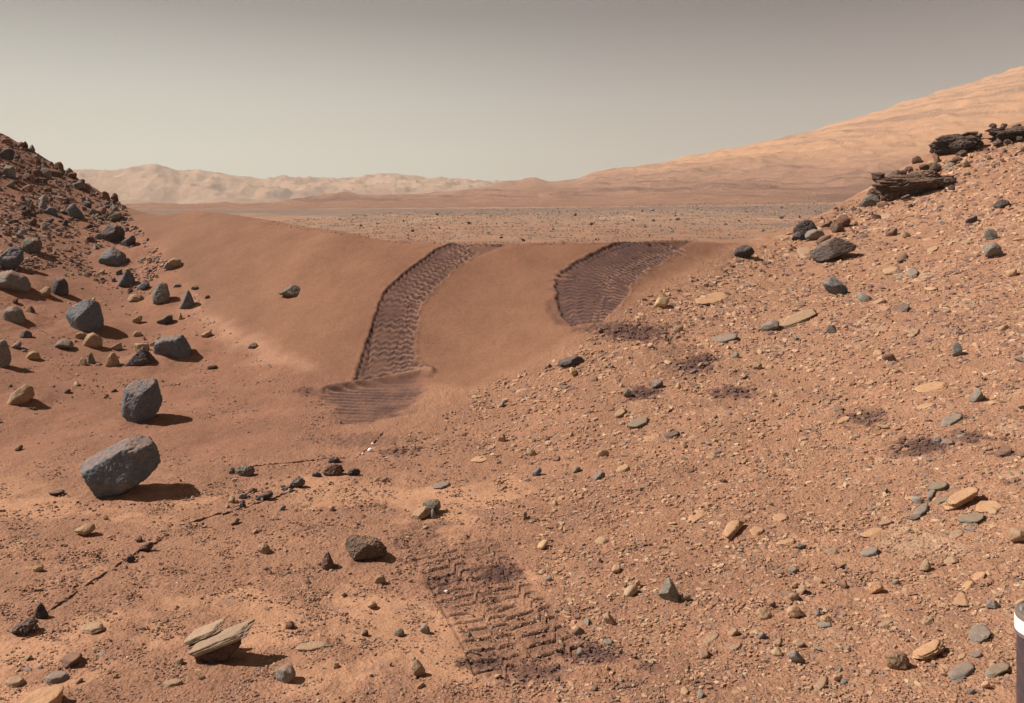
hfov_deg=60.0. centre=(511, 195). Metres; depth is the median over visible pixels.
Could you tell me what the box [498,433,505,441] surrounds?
stone
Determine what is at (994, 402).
flat stone
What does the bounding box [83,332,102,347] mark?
rock
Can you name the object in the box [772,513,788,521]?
flat rock
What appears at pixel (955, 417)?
flat rock
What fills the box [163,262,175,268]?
rock
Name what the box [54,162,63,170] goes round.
rock
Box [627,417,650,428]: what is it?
flat rock
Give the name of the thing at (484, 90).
sky
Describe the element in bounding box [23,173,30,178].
loose stone
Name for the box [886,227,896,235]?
stone
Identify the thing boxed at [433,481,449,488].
flat rock
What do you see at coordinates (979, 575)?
flat rock
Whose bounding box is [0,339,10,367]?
rock
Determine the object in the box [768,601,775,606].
flat stone
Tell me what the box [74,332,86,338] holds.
rock
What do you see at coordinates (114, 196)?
rock
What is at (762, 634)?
stone
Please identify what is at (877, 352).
flat stone
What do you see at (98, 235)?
rock
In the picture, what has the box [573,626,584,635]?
flat stone
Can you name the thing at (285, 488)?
rock
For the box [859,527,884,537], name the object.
flat rock
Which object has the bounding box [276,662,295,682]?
stone
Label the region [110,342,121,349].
rock
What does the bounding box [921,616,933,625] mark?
flat rock
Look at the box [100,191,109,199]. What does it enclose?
rock
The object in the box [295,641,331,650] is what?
flat rock
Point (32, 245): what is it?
rock
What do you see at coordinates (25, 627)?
stone
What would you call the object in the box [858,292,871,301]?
flat stone
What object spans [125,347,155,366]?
rock
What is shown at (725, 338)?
flat rock
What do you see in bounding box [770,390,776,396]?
flat stone
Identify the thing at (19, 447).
rock
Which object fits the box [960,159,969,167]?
stone
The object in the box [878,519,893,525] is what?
flat rock
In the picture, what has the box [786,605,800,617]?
stone
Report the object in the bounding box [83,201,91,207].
loose stone
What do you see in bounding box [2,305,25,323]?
rock
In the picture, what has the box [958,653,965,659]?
flat stone
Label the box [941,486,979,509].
flat rock
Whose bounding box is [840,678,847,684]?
flat stone
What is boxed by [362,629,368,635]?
stone
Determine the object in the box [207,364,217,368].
rock
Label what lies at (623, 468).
flat rock
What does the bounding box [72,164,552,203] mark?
crater rim
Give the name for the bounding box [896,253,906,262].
flat rock
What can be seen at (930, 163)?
stone
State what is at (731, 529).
flat rock
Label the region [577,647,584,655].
flat stone
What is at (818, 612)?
stone
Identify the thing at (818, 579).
flat stone
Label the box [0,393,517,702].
fine gravel
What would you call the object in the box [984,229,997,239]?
stone
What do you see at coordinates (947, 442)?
flat stone
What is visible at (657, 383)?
stone
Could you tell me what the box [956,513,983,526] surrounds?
flat rock
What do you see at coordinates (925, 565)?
stone
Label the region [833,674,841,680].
flat stone
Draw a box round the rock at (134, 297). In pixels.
[127,294,142,301]
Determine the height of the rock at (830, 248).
0.347 m
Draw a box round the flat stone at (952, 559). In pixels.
[944,556,958,563]
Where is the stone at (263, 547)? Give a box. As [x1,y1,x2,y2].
[257,542,269,553]
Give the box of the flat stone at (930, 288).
[924,287,937,290]
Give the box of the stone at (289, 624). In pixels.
[285,620,294,628]
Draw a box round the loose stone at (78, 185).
[71,181,83,189]
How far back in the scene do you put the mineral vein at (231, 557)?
4.93 m
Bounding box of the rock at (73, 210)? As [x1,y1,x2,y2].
[66,204,84,218]
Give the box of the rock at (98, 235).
[95,233,102,238]
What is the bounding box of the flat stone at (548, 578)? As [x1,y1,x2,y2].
[545,576,551,580]
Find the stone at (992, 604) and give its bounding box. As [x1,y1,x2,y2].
[986,599,998,608]
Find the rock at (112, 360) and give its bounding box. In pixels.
[105,352,119,366]
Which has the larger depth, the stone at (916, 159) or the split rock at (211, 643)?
the stone at (916, 159)
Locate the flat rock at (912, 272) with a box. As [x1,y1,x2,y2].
[907,268,917,277]
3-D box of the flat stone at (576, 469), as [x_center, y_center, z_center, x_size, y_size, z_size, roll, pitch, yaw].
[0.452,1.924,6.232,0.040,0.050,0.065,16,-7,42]
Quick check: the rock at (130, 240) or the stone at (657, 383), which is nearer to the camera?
the stone at (657, 383)
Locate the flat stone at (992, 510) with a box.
[987,507,997,514]
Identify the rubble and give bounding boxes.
[0,136,167,293]
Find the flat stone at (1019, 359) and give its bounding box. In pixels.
[1014,357,1023,361]
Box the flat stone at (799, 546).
[796,543,804,548]
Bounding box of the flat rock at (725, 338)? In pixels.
[712,333,737,342]
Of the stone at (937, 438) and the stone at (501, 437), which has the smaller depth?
the stone at (937, 438)
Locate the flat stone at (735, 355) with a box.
[731,352,738,357]
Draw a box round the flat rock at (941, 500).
[935,496,947,504]
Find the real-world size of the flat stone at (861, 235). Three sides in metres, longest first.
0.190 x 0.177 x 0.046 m
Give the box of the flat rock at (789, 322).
[779,308,815,328]
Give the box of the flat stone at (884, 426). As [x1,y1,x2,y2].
[876,424,889,428]
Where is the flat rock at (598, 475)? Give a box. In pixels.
[593,470,603,480]
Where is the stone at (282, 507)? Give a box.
[279,505,285,510]
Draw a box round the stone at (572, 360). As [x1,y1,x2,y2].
[558,355,583,365]
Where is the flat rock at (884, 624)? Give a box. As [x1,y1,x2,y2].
[879,619,891,628]
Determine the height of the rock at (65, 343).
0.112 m
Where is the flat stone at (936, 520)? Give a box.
[931,519,942,522]
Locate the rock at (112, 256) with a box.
[98,247,126,264]
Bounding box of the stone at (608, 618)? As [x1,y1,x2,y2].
[603,612,613,624]
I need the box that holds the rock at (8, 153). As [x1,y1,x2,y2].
[0,148,14,159]
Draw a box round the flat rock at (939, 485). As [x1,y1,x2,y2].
[927,481,949,491]
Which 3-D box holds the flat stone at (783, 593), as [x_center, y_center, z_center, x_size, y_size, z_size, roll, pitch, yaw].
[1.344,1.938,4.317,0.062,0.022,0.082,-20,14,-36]
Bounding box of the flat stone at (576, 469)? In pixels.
[573,466,580,472]
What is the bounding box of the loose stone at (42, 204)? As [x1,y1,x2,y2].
[38,200,46,208]
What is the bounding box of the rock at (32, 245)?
[22,237,41,252]
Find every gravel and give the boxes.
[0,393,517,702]
[257,199,904,245]
[404,526,580,680]
[467,140,1023,702]
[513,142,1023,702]
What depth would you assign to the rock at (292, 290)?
10.52 m
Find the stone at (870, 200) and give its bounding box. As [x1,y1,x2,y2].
[861,194,879,206]
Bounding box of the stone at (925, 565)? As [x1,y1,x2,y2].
[919,558,930,570]
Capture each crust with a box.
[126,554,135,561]
[139,542,154,550]
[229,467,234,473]
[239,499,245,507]
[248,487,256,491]
[255,491,273,499]
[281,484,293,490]
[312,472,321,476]
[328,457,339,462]
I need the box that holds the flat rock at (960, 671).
[948,662,974,682]
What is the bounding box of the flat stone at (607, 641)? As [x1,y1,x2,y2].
[603,639,611,644]
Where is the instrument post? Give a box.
[1014,603,1023,702]
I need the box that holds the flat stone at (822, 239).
[816,235,831,244]
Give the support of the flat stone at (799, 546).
on the ground
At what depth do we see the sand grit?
8.51 m
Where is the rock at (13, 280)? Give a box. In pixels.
[0,270,30,292]
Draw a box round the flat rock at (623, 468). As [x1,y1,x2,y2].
[616,464,629,472]
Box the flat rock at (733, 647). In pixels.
[729,643,741,650]
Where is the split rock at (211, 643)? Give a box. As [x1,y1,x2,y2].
[183,618,254,662]
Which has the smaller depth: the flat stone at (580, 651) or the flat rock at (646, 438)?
the flat stone at (580, 651)
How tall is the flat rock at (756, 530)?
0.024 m
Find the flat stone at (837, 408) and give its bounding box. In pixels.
[834,406,843,411]
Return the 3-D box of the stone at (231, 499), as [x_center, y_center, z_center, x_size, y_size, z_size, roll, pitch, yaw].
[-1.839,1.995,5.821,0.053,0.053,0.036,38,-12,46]
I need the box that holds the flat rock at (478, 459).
[471,456,488,461]
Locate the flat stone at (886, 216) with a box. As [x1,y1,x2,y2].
[881,213,891,218]
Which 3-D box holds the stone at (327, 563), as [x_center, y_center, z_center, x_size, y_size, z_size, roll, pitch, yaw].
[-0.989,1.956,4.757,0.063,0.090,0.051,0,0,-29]
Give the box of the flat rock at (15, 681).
[5,675,24,687]
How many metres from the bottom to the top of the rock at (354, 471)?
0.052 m
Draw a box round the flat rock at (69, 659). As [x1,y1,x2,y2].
[60,652,82,667]
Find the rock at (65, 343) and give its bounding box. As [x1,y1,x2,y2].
[54,339,73,348]
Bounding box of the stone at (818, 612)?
[816,608,820,615]
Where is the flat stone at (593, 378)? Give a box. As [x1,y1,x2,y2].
[589,376,597,381]
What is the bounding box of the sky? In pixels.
[0,0,1023,181]
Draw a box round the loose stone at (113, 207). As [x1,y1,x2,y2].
[110,205,117,210]
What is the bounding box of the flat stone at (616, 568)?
[612,564,619,572]
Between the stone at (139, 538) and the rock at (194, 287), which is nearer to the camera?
the stone at (139, 538)
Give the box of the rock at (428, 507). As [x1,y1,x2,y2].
[411,499,440,519]
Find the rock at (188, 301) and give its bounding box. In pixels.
[179,290,194,308]
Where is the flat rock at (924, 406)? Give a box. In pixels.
[917,403,934,408]
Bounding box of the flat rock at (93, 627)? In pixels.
[79,621,104,633]
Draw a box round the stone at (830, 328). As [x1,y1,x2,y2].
[826,324,835,332]
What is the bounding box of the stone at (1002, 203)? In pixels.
[993,199,1010,207]
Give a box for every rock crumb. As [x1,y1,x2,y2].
[872,214,880,218]
[877,201,889,207]
[932,153,940,162]
[951,156,962,163]
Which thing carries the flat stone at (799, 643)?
on the ground
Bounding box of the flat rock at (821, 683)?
[815,676,827,689]
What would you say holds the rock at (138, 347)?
on the ground
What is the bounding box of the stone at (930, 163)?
[926,160,941,166]
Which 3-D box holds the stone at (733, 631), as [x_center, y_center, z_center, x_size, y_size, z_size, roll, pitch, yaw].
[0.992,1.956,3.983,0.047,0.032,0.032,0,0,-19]
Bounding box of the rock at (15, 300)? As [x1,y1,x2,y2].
[13,297,17,303]
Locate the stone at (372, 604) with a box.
[367,601,376,607]
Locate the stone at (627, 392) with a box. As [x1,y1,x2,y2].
[624,388,630,396]
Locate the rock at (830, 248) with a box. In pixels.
[812,237,856,262]
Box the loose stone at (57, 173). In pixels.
[51,170,63,176]
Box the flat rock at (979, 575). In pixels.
[971,571,984,580]
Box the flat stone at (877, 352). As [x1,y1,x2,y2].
[873,350,881,355]
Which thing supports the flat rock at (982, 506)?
on the ground
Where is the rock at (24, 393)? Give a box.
[7,383,34,404]
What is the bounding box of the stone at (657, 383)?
[652,380,662,387]
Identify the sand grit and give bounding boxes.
[0,224,341,497]
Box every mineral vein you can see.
[24,585,78,591]
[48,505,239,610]
[177,548,234,558]
[222,485,306,514]
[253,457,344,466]
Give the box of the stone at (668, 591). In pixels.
[658,578,679,602]
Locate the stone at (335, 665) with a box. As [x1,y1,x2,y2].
[333,663,338,668]
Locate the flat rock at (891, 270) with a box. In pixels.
[882,266,899,274]
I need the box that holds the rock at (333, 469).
[321,463,344,475]
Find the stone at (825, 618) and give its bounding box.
[820,615,832,623]
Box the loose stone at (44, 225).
[40,222,46,228]
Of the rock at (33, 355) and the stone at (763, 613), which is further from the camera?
the rock at (33, 355)
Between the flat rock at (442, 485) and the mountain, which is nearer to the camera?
the flat rock at (442, 485)
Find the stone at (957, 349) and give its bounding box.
[952,342,961,355]
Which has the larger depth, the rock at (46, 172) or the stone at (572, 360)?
the rock at (46, 172)
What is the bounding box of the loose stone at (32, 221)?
[28,218,36,224]
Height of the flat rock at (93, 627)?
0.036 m
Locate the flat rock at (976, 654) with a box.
[970,650,981,657]
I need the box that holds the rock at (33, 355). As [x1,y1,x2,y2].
[26,351,39,359]
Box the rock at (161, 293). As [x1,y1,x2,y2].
[152,282,169,303]
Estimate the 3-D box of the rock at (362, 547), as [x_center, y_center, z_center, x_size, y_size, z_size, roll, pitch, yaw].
[-0.802,1.939,4.875,0.241,0.129,0.131,0,0,0]
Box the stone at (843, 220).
[835,214,850,226]
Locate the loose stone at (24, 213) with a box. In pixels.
[21,211,28,216]
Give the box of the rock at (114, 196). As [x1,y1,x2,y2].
[111,193,118,201]
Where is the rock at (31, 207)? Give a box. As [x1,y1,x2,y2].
[29,202,34,209]
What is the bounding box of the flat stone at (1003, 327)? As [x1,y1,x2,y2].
[998,324,1008,330]
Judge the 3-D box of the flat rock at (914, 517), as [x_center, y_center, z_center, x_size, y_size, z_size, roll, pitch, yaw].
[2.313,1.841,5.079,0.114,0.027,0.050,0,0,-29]
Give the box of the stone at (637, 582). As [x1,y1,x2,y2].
[634,579,640,585]
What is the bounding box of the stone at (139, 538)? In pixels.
[135,535,142,541]
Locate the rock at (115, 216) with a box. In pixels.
[107,212,121,220]
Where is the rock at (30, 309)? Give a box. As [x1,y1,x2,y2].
[26,306,35,313]
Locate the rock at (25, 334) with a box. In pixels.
[19,330,31,337]
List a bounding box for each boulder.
[66,298,103,331]
[81,435,160,497]
[121,378,162,422]
[153,334,191,358]
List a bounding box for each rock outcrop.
[867,163,956,201]
[929,131,983,154]
[984,123,1023,145]
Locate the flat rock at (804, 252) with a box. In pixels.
[797,247,812,257]
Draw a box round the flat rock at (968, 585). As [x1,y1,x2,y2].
[962,580,974,590]
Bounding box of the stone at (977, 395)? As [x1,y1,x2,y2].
[969,388,984,401]
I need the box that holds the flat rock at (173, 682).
[163,678,182,687]
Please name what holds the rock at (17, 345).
on the ground
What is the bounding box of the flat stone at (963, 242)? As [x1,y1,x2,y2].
[960,240,973,244]
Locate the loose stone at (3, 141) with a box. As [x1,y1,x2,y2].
[1,139,11,143]
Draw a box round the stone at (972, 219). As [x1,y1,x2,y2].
[965,214,976,222]
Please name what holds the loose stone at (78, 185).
on the rubble
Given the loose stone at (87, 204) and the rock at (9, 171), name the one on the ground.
the rock at (9, 171)
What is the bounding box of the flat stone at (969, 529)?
[963,527,975,531]
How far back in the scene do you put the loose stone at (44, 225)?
13.52 m
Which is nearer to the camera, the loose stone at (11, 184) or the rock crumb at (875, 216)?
the rock crumb at (875, 216)
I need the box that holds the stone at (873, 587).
[868,582,883,593]
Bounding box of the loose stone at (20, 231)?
[18,229,26,233]
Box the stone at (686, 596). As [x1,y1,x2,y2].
[680,593,690,600]
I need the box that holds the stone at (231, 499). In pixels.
[228,495,234,502]
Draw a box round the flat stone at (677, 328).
[673,325,683,331]
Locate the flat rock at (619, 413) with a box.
[614,409,624,417]
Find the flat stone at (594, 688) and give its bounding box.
[591,685,597,690]
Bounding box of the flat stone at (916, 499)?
[912,496,921,503]
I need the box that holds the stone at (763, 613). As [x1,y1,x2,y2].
[756,607,771,619]
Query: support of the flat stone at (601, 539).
on the ground
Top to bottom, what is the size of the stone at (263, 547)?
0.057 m
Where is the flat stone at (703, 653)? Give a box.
[699,647,708,658]
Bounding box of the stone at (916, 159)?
[912,156,921,163]
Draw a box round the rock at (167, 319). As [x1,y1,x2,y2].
[156,314,172,323]
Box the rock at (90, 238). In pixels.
[86,235,94,241]
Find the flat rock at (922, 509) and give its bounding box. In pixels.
[913,503,928,515]
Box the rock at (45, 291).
[38,286,50,295]
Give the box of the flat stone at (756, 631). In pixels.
[750,629,759,634]
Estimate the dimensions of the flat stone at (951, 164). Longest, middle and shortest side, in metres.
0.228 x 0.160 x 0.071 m
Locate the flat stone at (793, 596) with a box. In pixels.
[788,592,799,601]
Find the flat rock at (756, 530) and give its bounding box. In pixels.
[750,526,763,535]
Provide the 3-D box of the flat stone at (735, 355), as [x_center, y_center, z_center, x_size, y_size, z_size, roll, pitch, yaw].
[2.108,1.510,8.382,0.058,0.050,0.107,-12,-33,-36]
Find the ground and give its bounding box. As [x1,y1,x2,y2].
[0,121,1023,702]
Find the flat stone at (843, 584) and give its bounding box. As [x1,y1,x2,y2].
[839,580,847,588]
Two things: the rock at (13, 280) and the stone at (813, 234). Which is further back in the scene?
the stone at (813, 234)
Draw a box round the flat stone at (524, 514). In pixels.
[523,511,526,519]
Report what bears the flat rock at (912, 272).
on the ground
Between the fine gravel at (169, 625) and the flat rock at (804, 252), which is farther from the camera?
the flat rock at (804, 252)
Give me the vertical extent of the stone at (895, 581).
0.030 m
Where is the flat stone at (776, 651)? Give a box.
[771,647,782,655]
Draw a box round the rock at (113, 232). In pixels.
[101,224,124,241]
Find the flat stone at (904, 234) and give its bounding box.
[901,231,910,237]
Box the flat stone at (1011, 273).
[1005,269,1016,276]
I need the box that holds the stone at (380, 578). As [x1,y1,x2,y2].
[374,574,385,583]
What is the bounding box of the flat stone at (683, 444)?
[680,441,686,448]
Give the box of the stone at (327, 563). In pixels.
[321,551,333,569]
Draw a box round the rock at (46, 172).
[41,168,51,178]
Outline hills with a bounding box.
[122,186,489,208]
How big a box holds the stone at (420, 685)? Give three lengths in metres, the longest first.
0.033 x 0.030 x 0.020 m
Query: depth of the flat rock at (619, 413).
7.25 m
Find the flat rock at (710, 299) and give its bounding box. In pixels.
[694,292,731,304]
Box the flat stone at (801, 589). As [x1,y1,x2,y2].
[796,584,805,594]
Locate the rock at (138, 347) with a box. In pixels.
[134,343,149,351]
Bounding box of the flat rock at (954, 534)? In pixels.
[949,529,963,537]
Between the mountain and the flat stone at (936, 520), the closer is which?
the flat stone at (936, 520)
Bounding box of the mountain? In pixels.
[489,66,1023,206]
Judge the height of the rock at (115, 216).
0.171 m
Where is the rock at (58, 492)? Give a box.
[49,489,64,494]
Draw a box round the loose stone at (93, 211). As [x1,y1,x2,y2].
[88,208,98,214]
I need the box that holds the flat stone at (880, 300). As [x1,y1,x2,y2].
[872,298,886,303]
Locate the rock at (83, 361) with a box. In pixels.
[79,357,86,364]
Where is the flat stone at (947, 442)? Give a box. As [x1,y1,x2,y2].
[940,440,952,444]
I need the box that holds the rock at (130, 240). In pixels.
[121,235,135,246]
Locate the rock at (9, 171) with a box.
[4,165,15,177]
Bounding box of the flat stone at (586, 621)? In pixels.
[584,616,588,624]
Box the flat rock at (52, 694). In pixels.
[20,685,63,702]
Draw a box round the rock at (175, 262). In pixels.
[168,257,181,266]
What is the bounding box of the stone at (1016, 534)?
[1009,527,1023,541]
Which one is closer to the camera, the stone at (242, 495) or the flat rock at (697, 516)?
the flat rock at (697, 516)
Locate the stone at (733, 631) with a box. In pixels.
[728,627,737,635]
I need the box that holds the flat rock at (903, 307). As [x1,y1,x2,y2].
[893,303,909,312]
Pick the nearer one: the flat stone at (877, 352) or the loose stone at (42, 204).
the flat stone at (877, 352)
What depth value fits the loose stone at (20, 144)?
16.67 m
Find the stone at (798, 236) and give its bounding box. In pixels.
[792,232,805,239]
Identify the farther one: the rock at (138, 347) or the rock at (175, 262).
the rock at (175, 262)
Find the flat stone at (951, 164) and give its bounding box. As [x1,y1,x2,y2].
[945,162,955,167]
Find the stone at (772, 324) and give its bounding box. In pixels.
[760,319,778,330]
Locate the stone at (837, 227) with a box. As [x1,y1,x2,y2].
[832,222,844,232]
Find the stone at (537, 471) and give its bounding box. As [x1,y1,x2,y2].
[532,467,541,475]
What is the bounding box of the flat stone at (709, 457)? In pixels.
[706,455,715,459]
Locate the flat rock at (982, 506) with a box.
[976,500,1004,512]
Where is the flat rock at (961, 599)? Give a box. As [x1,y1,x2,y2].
[952,591,969,606]
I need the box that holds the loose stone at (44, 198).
[38,195,48,201]
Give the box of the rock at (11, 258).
[0,245,23,269]
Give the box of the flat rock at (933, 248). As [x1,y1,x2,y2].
[927,246,938,251]
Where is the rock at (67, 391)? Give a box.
[64,388,70,393]
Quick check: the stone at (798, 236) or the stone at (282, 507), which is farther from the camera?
the stone at (798, 236)
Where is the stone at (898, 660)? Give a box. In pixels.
[887,651,909,669]
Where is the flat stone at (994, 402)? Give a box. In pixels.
[987,400,999,403]
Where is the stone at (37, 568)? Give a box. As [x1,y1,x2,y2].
[32,565,42,571]
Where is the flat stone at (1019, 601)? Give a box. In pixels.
[1015,598,1023,604]
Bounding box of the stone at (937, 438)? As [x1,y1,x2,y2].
[933,436,940,441]
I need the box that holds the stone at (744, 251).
[734,245,753,257]
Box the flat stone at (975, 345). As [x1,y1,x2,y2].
[972,342,979,347]
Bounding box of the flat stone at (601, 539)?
[594,536,607,543]
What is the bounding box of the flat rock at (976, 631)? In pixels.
[969,624,990,642]
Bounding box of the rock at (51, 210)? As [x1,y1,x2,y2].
[46,206,56,214]
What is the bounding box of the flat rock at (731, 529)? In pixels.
[722,520,744,539]
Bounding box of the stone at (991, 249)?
[984,242,1003,257]
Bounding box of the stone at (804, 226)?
[793,219,817,234]
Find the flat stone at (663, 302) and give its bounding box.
[654,297,668,307]
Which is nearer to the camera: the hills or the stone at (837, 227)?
the stone at (837, 227)
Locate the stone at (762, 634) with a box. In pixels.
[758,631,765,638]
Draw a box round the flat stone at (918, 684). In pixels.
[914,680,922,686]
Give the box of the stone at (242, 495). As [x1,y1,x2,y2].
[238,493,246,498]
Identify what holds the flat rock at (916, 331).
on the ground
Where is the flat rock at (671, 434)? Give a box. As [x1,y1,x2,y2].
[664,431,679,438]
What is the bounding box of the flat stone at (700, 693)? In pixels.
[697,688,703,698]
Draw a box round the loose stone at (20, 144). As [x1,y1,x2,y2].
[17,142,25,146]
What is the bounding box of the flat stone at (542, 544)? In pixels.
[537,540,547,549]
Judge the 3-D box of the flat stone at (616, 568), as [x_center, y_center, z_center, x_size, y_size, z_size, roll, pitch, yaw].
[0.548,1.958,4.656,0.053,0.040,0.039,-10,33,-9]
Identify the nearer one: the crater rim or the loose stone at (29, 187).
the loose stone at (29, 187)
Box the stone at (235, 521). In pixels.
[231,518,239,524]
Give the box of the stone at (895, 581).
[892,579,900,584]
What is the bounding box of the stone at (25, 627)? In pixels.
[11,616,37,635]
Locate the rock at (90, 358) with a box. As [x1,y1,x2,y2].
[87,352,94,362]
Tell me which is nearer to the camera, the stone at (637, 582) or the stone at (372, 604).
the stone at (372, 604)
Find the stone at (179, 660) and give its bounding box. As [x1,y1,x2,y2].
[175,657,182,664]
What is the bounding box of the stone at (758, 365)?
[753,362,762,369]
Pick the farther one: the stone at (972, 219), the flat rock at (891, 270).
the stone at (972, 219)
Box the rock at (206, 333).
[200,331,211,336]
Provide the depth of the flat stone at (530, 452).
6.65 m
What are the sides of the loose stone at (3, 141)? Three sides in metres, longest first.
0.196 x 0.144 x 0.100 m
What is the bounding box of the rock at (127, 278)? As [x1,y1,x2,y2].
[118,268,135,285]
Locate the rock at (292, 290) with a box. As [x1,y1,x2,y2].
[279,284,299,295]
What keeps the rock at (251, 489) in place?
on the ground
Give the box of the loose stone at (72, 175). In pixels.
[67,172,76,178]
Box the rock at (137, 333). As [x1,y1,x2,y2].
[133,331,141,336]
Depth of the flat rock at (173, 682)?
3.62 m
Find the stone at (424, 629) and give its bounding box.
[420,624,429,633]
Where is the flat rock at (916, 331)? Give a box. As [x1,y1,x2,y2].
[907,328,919,336]
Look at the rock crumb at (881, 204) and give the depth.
14.45 m
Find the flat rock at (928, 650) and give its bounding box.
[911,639,944,659]
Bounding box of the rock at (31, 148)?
[29,145,34,151]
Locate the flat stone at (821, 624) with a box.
[817,621,831,627]
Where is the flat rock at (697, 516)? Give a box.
[688,509,709,522]
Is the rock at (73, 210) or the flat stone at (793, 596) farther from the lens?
the rock at (73, 210)
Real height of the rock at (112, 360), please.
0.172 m
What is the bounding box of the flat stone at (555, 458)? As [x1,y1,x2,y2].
[552,456,558,460]
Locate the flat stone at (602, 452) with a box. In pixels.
[596,449,608,456]
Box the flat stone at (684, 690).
[681,686,688,694]
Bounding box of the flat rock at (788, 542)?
[776,538,795,546]
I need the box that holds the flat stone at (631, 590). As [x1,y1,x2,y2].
[624,584,637,595]
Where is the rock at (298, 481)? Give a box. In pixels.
[289,477,304,486]
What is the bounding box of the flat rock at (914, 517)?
[908,514,921,520]
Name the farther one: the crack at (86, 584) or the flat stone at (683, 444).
the flat stone at (683, 444)
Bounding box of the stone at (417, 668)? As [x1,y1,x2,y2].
[411,659,424,675]
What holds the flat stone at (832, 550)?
on the ground
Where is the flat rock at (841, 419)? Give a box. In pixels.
[837,416,849,423]
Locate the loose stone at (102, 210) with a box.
[96,207,106,215]
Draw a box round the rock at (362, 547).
[344,534,386,560]
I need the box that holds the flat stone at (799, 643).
[792,638,804,647]
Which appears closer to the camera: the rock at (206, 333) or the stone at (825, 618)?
the stone at (825, 618)
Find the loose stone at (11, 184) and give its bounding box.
[6,181,14,186]
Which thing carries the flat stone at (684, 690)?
on the ground
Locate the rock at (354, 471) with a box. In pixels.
[348,468,360,474]
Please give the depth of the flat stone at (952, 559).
4.51 m
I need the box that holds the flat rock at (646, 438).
[643,434,659,441]
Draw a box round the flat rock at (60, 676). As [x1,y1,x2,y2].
[44,670,69,683]
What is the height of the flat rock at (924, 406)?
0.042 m
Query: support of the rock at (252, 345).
on the ground
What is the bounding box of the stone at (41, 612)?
[35,602,48,618]
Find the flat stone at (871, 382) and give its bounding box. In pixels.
[866,379,876,384]
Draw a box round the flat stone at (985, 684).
[981,681,989,688]
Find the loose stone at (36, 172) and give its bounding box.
[31,169,44,177]
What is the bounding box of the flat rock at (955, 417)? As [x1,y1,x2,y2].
[941,412,961,426]
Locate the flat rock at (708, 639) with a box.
[703,633,718,645]
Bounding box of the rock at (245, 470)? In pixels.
[236,465,254,475]
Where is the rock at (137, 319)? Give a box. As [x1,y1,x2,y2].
[132,315,142,322]
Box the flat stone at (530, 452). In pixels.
[527,448,535,455]
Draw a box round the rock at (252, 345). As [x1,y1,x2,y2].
[248,342,257,348]
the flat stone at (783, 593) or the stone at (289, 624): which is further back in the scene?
the flat stone at (783, 593)
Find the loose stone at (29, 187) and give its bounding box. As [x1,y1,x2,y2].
[22,184,33,191]
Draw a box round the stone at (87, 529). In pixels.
[74,522,94,534]
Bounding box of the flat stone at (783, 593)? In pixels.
[780,590,792,596]
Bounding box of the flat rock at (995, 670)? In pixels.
[984,662,1009,677]
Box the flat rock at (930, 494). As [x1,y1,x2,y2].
[927,489,934,501]
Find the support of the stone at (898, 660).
on the ground
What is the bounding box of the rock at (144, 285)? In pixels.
[137,281,149,289]
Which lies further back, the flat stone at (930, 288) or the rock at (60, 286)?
the rock at (60, 286)
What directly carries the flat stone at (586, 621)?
on the ground
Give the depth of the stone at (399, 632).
4.04 m
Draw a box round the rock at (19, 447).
[15,445,22,450]
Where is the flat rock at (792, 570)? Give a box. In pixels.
[788,566,797,573]
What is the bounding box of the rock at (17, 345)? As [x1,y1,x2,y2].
[11,341,21,348]
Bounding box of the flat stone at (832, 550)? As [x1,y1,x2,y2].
[824,547,838,553]
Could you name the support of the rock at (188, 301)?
on the ground
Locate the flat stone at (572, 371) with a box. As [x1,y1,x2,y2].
[569,367,576,375]
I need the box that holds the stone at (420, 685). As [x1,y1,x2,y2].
[417,682,423,688]
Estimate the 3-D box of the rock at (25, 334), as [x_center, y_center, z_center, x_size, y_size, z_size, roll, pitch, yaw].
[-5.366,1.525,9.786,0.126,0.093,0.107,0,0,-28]
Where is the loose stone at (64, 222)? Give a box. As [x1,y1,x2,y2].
[62,219,67,225]
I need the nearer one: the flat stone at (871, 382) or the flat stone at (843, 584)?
the flat stone at (843, 584)
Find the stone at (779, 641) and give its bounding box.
[774,637,782,646]
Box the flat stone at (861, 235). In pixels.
[855,233,867,238]
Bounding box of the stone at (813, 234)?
[804,229,824,239]
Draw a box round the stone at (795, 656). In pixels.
[789,649,802,662]
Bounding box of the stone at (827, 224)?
[821,221,831,227]
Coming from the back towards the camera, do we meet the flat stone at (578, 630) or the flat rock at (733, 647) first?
the flat stone at (578, 630)
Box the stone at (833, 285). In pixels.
[822,276,847,294]
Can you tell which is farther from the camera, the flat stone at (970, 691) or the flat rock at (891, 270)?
the flat rock at (891, 270)
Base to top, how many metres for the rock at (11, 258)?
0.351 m
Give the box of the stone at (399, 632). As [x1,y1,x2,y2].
[394,628,403,636]
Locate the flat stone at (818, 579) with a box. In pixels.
[814,576,822,582]
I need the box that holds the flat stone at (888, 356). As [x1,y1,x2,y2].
[881,353,896,360]
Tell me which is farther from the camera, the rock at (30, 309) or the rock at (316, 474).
the rock at (30, 309)
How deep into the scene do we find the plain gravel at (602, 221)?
73.57 m
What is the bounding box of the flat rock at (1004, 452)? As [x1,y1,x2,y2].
[995,447,1011,457]
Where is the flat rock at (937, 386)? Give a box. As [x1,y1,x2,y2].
[914,381,948,392]
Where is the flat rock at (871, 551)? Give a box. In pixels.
[860,546,878,556]
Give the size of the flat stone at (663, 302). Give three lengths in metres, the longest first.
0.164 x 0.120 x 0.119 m
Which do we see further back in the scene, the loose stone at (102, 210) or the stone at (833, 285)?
the loose stone at (102, 210)
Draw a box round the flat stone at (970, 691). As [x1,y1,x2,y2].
[966,689,974,694]
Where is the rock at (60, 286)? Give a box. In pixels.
[52,277,68,295]
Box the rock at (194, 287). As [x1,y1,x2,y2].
[191,285,198,289]

